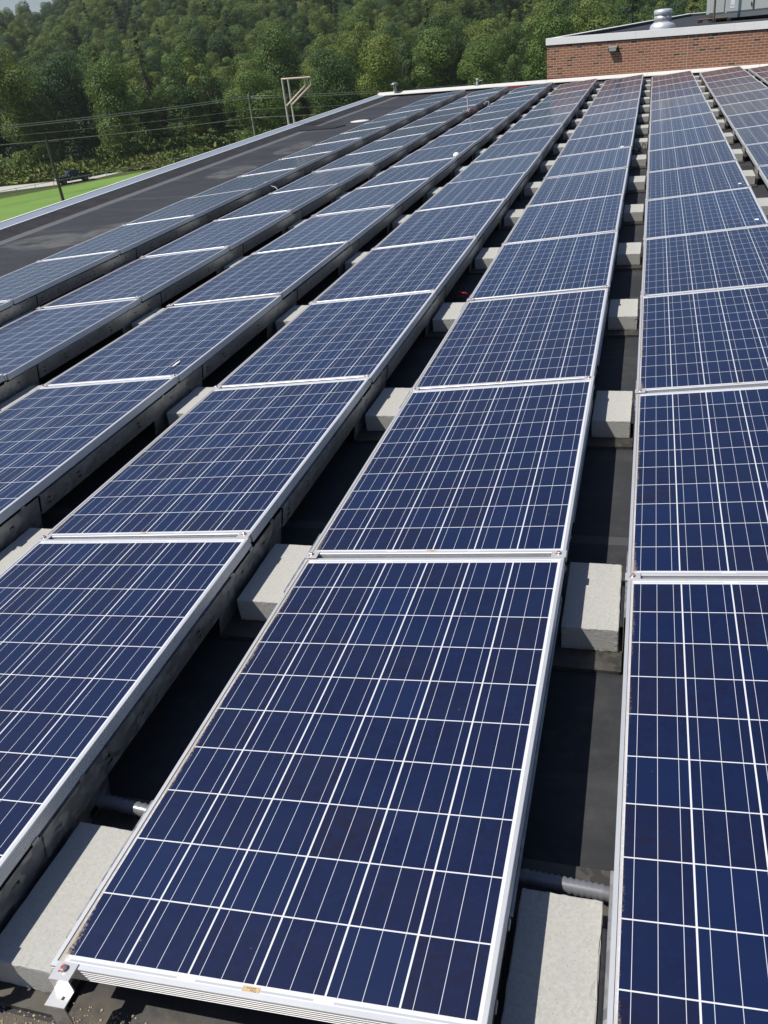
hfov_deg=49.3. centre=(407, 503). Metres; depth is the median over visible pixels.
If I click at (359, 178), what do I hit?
wind deflector
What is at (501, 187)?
solar panel
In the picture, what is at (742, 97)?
solar panel
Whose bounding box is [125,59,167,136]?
tree
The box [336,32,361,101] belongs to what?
tree
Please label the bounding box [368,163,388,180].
ballast tray
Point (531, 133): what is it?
solar panel
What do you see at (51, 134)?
tree
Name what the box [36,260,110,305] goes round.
wind deflector
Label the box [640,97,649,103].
concrete block
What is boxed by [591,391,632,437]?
concrete block
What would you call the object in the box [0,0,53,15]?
sky
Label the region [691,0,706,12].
tree
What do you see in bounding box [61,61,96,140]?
tree
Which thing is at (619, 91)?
solar panel
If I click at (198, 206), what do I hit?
solar panel
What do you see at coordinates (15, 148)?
tree
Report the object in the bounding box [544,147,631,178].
solar panel
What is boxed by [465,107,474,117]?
wind deflector
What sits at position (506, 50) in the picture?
tree
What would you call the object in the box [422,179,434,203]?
ballast tray
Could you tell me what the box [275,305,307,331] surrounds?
concrete block
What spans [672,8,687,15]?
tree
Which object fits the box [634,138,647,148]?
concrete block
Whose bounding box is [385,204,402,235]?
ballast tray
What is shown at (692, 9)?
pine tree
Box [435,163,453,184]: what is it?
wind deflector
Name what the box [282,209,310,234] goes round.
ballast tray
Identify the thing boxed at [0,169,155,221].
lawn
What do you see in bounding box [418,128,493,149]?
solar panel
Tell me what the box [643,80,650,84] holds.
concrete block
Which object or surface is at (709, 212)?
solar panel
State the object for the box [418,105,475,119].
solar panel
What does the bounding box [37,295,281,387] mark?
solar panel
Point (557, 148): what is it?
concrete block
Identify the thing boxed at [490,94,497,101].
wind deflector
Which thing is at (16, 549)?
concrete block
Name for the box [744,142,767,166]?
solar panel
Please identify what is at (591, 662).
ballast tray
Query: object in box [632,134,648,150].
ballast tray
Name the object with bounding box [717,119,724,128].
concrete block
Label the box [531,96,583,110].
solar panel
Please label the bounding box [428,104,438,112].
wind deflector
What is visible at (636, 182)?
concrete block
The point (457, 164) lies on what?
ballast tray
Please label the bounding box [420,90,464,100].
solar panel
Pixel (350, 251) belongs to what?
ballast tray
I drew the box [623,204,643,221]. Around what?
concrete block
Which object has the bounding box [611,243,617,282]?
wind deflector
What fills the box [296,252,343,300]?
wind deflector
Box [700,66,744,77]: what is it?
solar panel
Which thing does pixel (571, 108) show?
solar panel
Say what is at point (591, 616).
concrete block
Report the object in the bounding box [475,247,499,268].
concrete block
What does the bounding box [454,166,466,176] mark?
concrete block
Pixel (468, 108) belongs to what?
cable bundle
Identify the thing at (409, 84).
tree
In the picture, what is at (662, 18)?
roof vent
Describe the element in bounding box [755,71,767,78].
solar panel
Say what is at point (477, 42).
tree
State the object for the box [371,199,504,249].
solar panel
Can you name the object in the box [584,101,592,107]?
concrete block
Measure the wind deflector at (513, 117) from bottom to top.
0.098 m
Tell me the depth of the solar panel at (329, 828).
2.12 m
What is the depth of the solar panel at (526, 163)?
11.04 m
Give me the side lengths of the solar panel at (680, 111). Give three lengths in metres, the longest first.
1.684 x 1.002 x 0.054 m
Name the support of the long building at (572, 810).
on the ground at (233, 127)
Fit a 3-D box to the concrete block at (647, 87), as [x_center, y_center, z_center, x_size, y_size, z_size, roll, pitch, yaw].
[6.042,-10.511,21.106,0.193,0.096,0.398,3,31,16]
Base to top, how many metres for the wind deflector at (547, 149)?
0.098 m
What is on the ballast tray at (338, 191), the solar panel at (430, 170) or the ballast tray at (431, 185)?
the solar panel at (430, 170)
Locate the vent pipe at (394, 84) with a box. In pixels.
[390,82,398,93]
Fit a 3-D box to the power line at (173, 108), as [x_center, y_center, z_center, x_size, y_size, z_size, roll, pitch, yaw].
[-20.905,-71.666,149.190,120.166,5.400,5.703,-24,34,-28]
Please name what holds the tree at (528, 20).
on the ground at (233, 127)
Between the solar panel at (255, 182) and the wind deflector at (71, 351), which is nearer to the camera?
the wind deflector at (71, 351)
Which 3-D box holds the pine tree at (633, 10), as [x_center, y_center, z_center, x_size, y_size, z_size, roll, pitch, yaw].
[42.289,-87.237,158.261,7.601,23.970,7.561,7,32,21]
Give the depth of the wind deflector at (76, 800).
2.54 m
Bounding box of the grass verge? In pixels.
[0,184,67,194]
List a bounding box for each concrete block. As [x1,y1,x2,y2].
[0,385,40,410]
[0,528,50,573]
[0,822,131,992]
[1,310,34,326]
[112,260,134,270]
[131,308,164,328]
[166,387,212,425]
[224,256,247,270]
[237,544,311,620]
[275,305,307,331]
[288,219,306,230]
[335,192,349,200]
[345,252,367,271]
[365,388,409,430]
[372,171,383,178]
[392,215,409,229]
[427,187,442,200]
[432,302,465,331]
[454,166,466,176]
[475,149,485,158]
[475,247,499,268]
[492,135,501,143]
[501,888,603,1023]
[504,209,523,226]
[524,182,540,195]
[540,160,554,172]
[553,143,565,153]
[561,562,621,651]
[563,130,573,138]
[571,119,581,126]
[578,109,587,116]
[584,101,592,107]
[589,94,596,100]
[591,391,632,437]
[608,299,637,329]
[617,242,640,264]
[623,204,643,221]
[628,176,645,190]
[631,154,645,166]
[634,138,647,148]
[636,125,647,133]
[638,114,648,121]
[639,105,649,111]
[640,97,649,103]
[641,90,649,96]
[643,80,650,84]
[643,84,650,89]
[703,92,708,98]
[706,100,712,106]
[711,109,718,116]
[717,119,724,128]
[724,132,733,142]
[732,149,742,160]
[742,170,755,184]
[757,198,767,215]
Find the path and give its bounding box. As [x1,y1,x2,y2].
[0,171,124,191]
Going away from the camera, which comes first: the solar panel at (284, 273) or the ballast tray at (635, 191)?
the solar panel at (284, 273)
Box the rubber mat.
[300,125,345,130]
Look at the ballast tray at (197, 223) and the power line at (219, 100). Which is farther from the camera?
the power line at (219, 100)
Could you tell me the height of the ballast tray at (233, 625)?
0.214 m
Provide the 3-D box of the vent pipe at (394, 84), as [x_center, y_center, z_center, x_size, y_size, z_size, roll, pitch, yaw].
[-0.351,-13.115,27.627,0.280,1.450,0.280,3,31,15]
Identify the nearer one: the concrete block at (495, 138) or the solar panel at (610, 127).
the solar panel at (610, 127)
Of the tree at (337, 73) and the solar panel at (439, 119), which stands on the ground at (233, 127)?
the tree at (337, 73)
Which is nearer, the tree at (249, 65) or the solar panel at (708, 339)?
the solar panel at (708, 339)
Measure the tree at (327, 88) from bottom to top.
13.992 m
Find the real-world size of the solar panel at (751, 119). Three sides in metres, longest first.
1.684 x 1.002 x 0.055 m
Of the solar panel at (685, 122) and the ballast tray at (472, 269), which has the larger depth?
the solar panel at (685, 122)
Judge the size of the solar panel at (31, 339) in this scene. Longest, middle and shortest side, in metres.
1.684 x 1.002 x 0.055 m
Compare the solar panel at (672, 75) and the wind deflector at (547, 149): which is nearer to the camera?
the wind deflector at (547, 149)
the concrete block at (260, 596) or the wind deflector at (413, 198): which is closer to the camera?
the concrete block at (260, 596)
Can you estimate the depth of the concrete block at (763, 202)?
8.14 m
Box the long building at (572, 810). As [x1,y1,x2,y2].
[0,64,767,1023]
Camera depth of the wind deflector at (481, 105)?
19.91 m
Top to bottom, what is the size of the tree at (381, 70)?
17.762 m
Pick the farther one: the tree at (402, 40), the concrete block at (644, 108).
the tree at (402, 40)
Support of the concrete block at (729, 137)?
on the ballast tray at (733, 131)
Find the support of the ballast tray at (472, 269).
on the long building at (572, 810)
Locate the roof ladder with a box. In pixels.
[281,76,311,124]
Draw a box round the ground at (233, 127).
[0,0,501,198]
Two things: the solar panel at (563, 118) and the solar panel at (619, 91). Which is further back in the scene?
the solar panel at (619, 91)
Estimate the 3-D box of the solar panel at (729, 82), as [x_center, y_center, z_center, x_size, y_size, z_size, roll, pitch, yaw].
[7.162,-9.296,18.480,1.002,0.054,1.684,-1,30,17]
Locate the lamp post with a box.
[45,139,64,200]
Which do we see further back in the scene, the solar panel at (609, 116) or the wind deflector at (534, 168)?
the solar panel at (609, 116)
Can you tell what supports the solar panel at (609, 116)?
on the ballast tray at (561, 138)
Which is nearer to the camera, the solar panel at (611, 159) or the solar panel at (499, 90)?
the solar panel at (611, 159)
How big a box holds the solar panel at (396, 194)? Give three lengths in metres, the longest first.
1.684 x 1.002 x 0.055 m
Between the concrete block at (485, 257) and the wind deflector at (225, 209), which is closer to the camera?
the concrete block at (485, 257)
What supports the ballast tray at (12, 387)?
on the long building at (572, 810)
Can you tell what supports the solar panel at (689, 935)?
on the long building at (572, 810)
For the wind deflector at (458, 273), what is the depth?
6.78 m
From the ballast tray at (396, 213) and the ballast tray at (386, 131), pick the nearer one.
the ballast tray at (396, 213)
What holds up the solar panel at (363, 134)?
on the support foot
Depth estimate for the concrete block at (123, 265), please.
8.44 m
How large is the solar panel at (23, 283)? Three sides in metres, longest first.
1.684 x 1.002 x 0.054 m
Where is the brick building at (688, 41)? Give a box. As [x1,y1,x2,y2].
[546,9,767,79]
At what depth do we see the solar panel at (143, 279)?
7.42 m
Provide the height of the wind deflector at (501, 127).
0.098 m
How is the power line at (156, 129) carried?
attached to the utility pole
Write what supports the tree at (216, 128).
on the ground at (233, 127)
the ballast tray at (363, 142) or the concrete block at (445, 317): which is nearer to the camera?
the concrete block at (445, 317)
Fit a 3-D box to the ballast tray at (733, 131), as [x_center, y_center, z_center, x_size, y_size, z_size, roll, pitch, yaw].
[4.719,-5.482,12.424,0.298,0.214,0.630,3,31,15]
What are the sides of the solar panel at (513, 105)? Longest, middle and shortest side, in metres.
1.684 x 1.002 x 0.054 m
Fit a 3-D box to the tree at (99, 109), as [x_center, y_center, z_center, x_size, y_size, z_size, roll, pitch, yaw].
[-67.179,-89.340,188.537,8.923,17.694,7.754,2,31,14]
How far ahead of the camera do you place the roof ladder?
20.83 m
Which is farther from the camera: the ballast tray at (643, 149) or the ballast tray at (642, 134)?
the ballast tray at (642, 134)
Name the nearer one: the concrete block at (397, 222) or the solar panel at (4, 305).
the solar panel at (4, 305)
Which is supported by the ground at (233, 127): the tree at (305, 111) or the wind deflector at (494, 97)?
the tree at (305, 111)
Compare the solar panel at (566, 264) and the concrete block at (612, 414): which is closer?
the concrete block at (612, 414)
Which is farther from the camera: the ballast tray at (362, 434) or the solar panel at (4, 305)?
the solar panel at (4, 305)
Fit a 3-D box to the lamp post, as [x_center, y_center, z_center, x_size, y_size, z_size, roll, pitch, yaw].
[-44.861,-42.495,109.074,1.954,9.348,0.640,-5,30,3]
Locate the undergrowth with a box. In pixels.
[0,119,303,168]
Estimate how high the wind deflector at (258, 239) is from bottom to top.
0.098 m
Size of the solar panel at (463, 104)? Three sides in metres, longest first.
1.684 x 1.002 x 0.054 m
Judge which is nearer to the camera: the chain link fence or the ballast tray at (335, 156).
the ballast tray at (335, 156)
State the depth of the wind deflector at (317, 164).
13.34 m
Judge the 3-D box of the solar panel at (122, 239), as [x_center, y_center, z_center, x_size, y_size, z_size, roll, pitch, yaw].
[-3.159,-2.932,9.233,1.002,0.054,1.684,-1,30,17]
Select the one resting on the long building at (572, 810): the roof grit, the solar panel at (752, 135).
the roof grit
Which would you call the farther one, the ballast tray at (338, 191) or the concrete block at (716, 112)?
the concrete block at (716, 112)
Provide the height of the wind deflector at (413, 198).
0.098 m
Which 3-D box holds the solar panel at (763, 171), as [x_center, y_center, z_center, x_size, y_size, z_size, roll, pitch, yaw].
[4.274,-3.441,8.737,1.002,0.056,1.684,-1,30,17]
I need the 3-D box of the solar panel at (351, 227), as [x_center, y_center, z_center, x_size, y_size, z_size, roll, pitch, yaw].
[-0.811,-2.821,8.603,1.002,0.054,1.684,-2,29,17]
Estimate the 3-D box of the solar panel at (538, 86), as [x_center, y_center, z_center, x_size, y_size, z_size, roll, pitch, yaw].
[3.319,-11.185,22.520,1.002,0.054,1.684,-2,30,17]
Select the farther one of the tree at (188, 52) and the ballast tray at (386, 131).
the tree at (188, 52)
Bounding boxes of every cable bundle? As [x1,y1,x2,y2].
[448,291,468,302]
[463,96,476,118]
[632,143,645,154]
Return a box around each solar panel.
[0,251,118,303]
[0,298,140,380]
[0,301,12,310]
[0,374,4,382]
[0,376,177,523]
[0,537,250,885]
[36,215,195,261]
[36,247,228,308]
[36,378,370,541]
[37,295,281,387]
[44,557,564,1023]
[121,188,251,225]
[139,210,291,257]
[166,242,348,306]
[188,168,296,197]
[212,291,436,388]
[214,184,337,220]
[238,151,332,176]
[252,205,395,253]
[269,164,374,193]
[278,138,361,159]
[304,379,593,561]
[308,237,477,303]
[312,126,386,145]
[312,146,402,172]
[312,178,429,216]
[341,117,406,133]
[347,133,425,154]
[356,158,455,188]
[365,109,424,123]
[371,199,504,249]
[375,122,445,140]
[385,101,439,114]
[390,141,476,167]
[397,112,461,129]
[402,95,453,107]
[409,288,608,390]
[416,172,525,210]
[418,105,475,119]
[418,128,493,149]
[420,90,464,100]
[435,97,487,110]
[439,117,507,136]
[448,152,541,182]
[451,92,498,103]
[458,108,518,124]
[462,86,507,97]
[466,231,617,300]
[472,136,553,162]
[474,100,528,114]
[487,93,537,106]
[490,124,562,145]
[498,87,545,99]
[501,194,623,244]
[506,112,571,131]
[508,82,551,93]
[519,103,577,120]
[526,167,627,206]
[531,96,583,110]
[540,89,588,102]
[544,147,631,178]
[548,83,593,95]
[555,78,596,89]
[557,130,634,156]
[569,117,636,139]
[577,107,637,126]
[583,99,638,115]
[589,91,640,106]
[594,84,641,98]
[598,79,642,91]
[603,74,643,85]
[607,579,767,1023]
[625,386,767,579]
[635,285,767,393]
[640,225,767,297]
[643,187,767,239]
[645,161,750,200]
[647,140,736,172]
[648,124,726,150]
[649,102,712,121]
[649,112,718,134]
[650,86,702,101]
[650,94,706,109]
[651,75,695,86]
[651,80,698,93]
[652,70,692,81]
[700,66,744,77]
[703,70,751,82]
[706,76,757,89]
[710,81,767,96]
[715,89,767,105]
[720,98,767,115]
[726,110,767,128]
[734,124,767,144]
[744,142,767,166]
[749,66,767,73]
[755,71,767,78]
[757,165,767,187]
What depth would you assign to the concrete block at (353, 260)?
7.72 m
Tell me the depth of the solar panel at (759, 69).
21.12 m
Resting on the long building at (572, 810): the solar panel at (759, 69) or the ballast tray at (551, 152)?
the ballast tray at (551, 152)
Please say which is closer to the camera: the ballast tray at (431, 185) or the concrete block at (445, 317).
the concrete block at (445, 317)
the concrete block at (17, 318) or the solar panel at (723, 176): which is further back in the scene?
the solar panel at (723, 176)
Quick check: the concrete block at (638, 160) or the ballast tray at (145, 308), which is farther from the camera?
the concrete block at (638, 160)
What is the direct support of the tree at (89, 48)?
on the ground at (233, 127)
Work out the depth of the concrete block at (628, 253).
7.04 m
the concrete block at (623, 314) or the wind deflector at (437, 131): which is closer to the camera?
the concrete block at (623, 314)
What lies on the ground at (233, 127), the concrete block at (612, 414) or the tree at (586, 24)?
the tree at (586, 24)
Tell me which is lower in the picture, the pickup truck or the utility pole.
the pickup truck
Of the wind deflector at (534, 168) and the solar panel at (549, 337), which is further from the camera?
the wind deflector at (534, 168)
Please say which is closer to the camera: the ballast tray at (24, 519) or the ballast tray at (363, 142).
the ballast tray at (24, 519)
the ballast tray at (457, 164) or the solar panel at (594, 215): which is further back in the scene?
the ballast tray at (457, 164)
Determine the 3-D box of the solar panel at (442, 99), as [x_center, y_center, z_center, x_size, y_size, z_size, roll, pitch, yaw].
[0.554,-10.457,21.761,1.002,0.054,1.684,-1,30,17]
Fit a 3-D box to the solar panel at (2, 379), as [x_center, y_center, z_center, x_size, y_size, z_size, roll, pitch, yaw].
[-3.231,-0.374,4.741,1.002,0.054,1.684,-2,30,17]
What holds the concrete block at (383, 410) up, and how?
on the ballast tray at (362, 434)
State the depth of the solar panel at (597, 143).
12.09 m
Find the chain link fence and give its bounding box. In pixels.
[0,154,198,197]
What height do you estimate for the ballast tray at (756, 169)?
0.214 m
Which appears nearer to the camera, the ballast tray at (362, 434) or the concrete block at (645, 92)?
the ballast tray at (362, 434)
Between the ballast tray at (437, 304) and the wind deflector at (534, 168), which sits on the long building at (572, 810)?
the ballast tray at (437, 304)
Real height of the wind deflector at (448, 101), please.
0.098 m
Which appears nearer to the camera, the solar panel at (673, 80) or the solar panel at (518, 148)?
the solar panel at (518, 148)
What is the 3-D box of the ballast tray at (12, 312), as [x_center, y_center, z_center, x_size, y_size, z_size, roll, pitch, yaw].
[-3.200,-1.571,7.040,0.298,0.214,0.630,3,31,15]
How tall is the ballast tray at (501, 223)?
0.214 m
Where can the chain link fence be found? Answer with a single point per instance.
(89, 177)
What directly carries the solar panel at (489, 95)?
on the ballast tray
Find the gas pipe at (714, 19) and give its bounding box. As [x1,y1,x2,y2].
[698,0,731,22]
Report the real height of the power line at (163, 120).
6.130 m
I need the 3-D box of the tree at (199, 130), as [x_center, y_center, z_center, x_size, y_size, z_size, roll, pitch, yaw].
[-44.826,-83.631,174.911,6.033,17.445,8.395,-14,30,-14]
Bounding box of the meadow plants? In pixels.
[0,140,221,185]
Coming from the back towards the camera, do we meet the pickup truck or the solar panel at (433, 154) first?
the pickup truck
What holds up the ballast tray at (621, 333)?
on the long building at (572, 810)
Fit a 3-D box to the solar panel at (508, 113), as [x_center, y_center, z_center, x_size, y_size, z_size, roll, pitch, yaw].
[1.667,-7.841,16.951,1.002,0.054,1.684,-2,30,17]
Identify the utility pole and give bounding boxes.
[248,94,255,135]
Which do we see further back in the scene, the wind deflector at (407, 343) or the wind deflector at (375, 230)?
the wind deflector at (375, 230)
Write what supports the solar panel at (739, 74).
on the ballast tray
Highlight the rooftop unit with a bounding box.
[706,0,767,21]
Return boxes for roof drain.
[351,120,368,122]
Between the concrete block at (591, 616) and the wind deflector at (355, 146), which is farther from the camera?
the wind deflector at (355, 146)
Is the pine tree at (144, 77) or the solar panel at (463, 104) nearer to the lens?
the solar panel at (463, 104)
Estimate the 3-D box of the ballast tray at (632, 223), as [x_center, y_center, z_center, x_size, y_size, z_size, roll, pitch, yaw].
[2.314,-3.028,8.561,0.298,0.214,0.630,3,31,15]
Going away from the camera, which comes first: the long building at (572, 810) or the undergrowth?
the long building at (572, 810)
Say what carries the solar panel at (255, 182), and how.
on the support foot
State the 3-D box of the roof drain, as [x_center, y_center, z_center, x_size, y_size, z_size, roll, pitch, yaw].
[-1.182,-9.599,20.970,0.480,0.020,0.480,3,31,15]
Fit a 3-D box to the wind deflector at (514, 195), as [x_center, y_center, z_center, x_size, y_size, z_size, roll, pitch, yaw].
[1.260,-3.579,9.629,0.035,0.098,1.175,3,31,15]
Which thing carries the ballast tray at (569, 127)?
on the long building at (572, 810)
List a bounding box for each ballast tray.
[0,296,37,327]
[0,365,53,403]
[0,497,42,552]
[0,773,153,1023]
[104,248,135,275]
[122,293,166,334]
[152,366,202,437]
[184,214,207,235]
[216,244,242,274]
[216,509,320,641]
[244,188,261,205]
[265,289,296,339]
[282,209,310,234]
[290,168,310,182]
[327,152,338,164]
[331,184,345,203]
[337,240,358,277]
[351,366,417,443]
[357,138,366,149]
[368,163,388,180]
[382,127,390,136]
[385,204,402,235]
[398,147,407,161]
[403,118,410,126]
[422,134,430,146]
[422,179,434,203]
[423,286,470,338]
[442,123,448,133]
[450,159,470,179]
[467,235,503,274]
[472,142,479,160]
[489,129,496,145]
[492,838,613,1023]
[497,199,527,230]
[503,118,509,133]
[519,173,543,198]
[536,153,556,174]
[548,137,568,156]
[551,526,627,677]
[559,125,575,140]
[568,114,582,128]
[586,368,636,450]
[603,284,640,337]
[614,233,643,270]
[621,196,645,225]
[626,170,646,193]
[629,147,647,169]
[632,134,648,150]
[635,120,649,135]
[729,128,734,144]
[737,144,745,163]
[750,164,758,187]
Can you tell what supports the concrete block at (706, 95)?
on the ballast tray
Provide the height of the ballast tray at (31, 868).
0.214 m
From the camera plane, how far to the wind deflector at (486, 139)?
14.09 m
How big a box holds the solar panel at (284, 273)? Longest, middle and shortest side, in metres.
1.684 x 1.002 x 0.055 m
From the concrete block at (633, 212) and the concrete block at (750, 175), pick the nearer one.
the concrete block at (633, 212)
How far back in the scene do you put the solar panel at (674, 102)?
16.04 m
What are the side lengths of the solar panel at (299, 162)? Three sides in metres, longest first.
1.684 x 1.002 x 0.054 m
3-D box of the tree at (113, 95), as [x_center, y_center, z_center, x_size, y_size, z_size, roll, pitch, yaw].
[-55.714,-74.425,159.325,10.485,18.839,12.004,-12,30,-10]
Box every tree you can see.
[0,65,32,158]
[8,90,72,157]
[31,63,87,145]
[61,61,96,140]
[77,42,120,141]
[82,57,142,160]
[87,64,127,142]
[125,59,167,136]
[131,29,171,138]
[165,35,205,128]
[176,57,212,139]
[195,63,228,137]
[233,59,262,124]
[252,23,304,130]
[252,42,292,123]
[291,65,312,119]
[299,48,360,114]
[305,35,339,115]
[312,61,349,106]
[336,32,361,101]
[342,21,390,99]
[356,33,412,96]
[386,36,416,89]
[395,42,414,90]
[410,26,464,88]
[411,28,440,89]
[421,10,464,87]
[456,42,504,85]
[458,35,499,83]
[487,26,520,82]
[507,23,544,81]
[519,50,546,75]
[521,2,559,55]
[522,0,574,80]
[564,0,616,33]
[588,7,623,28]
[614,12,651,25]
[618,4,637,23]
[623,0,640,24]
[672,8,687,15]
[687,0,700,13]
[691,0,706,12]
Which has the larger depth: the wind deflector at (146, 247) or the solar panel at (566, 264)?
the wind deflector at (146, 247)
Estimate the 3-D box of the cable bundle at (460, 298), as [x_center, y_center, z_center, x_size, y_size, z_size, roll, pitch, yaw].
[0.386,-1.583,6.641,0.262,0.239,0.211,3,31,15]
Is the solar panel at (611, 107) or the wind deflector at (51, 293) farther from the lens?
the solar panel at (611, 107)
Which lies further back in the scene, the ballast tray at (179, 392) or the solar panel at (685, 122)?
the solar panel at (685, 122)
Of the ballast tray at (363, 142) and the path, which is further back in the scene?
the path
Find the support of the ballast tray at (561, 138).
on the long building at (572, 810)
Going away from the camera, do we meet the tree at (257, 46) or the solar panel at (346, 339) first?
the solar panel at (346, 339)
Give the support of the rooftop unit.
on the brick building at (688, 41)
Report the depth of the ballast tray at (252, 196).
11.25 m
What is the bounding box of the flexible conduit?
[95,793,609,901]
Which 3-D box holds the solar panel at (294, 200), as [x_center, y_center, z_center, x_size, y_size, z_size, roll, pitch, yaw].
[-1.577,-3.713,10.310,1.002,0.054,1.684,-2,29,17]
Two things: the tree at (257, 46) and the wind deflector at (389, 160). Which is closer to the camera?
the wind deflector at (389, 160)
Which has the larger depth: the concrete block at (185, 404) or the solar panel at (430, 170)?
the solar panel at (430, 170)
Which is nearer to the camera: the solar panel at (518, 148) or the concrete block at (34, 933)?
the concrete block at (34, 933)
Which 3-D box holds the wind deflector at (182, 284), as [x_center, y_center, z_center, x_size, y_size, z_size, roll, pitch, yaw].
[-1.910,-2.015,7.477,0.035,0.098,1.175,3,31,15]
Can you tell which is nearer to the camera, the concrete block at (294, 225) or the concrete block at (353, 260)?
the concrete block at (353, 260)
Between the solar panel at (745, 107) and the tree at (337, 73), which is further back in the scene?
the tree at (337, 73)
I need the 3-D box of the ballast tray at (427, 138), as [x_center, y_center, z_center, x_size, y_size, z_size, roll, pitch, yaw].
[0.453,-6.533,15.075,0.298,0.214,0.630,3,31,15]
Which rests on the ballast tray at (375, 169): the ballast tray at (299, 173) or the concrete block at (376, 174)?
the concrete block at (376, 174)
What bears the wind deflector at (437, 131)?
attached to the ballast tray at (446, 126)
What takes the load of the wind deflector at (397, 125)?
attached to the ballast tray at (407, 121)
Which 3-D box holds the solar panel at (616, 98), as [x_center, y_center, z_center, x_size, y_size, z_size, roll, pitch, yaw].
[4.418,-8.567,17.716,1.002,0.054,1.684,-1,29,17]
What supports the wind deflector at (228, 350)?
attached to the ballast tray at (284, 306)
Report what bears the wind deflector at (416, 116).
attached to the ballast tray
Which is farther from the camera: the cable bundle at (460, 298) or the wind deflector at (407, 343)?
the cable bundle at (460, 298)
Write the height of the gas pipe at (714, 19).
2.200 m
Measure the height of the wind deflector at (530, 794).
0.098 m
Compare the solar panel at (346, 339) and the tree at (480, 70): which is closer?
the solar panel at (346, 339)
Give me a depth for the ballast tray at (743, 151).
10.88 m
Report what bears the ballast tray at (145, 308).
on the long building at (572, 810)
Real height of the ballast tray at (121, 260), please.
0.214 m
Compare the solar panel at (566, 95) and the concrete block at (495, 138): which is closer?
the concrete block at (495, 138)
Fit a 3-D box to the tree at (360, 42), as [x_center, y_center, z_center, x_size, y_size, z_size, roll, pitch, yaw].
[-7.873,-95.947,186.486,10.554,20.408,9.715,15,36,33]
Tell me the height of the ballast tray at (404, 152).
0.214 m
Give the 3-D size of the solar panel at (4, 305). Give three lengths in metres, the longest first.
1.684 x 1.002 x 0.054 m
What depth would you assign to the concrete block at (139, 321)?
6.68 m
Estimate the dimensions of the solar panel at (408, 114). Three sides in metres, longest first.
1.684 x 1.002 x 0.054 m
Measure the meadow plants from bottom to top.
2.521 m
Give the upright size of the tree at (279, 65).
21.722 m
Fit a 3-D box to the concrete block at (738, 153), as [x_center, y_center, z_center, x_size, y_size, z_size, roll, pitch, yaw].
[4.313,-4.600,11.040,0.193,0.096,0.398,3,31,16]
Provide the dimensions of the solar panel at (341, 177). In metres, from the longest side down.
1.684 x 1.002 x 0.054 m
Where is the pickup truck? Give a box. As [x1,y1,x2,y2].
[54,169,92,184]
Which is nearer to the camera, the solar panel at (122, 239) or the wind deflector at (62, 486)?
the wind deflector at (62, 486)
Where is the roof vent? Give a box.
[649,8,674,29]
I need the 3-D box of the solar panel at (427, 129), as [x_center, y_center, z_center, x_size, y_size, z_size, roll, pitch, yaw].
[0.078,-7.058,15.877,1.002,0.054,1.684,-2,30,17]
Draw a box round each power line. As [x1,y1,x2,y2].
[0,80,514,126]
[0,93,369,128]
[2,105,338,136]
[2,114,318,144]
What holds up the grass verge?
on the ground at (233, 127)
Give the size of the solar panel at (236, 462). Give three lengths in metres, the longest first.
1.684 x 1.002 x 0.054 m
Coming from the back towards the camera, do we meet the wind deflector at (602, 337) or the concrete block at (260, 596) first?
the wind deflector at (602, 337)
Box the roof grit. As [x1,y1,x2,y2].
[0,1002,146,1023]
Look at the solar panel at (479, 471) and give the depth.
3.60 m
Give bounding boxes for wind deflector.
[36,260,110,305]
[36,311,130,377]
[36,396,164,513]
[39,575,233,858]
[135,223,188,256]
[160,256,221,303]
[202,308,273,378]
[207,195,247,221]
[242,218,286,253]
[262,173,292,194]
[279,398,363,526]
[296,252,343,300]
[302,190,334,217]
[304,156,329,173]
[338,142,359,156]
[346,168,371,190]
[359,213,391,248]
[367,130,383,143]
[380,151,400,169]
[386,305,431,380]
[391,120,404,131]
[402,185,426,212]
[408,137,424,152]
[411,112,422,121]
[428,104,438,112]
[430,126,443,138]
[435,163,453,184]
[443,98,451,105]
[445,247,474,297]
[449,116,460,127]
[456,92,463,99]
[460,146,474,163]
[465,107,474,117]
[478,100,486,109]
[480,132,492,147]
[483,208,503,243]
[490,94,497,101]
[496,121,506,133]
[509,179,524,206]
[509,599,561,924]
[510,111,518,122]
[521,103,528,112]
[528,158,539,180]
[543,141,552,158]
[555,127,562,141]
[564,116,570,129]
[572,402,592,529]
[596,302,608,370]
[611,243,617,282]
[618,202,623,232]
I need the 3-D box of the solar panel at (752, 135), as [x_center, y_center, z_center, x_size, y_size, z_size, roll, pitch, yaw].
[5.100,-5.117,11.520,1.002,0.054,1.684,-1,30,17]
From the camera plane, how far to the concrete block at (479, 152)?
13.24 m

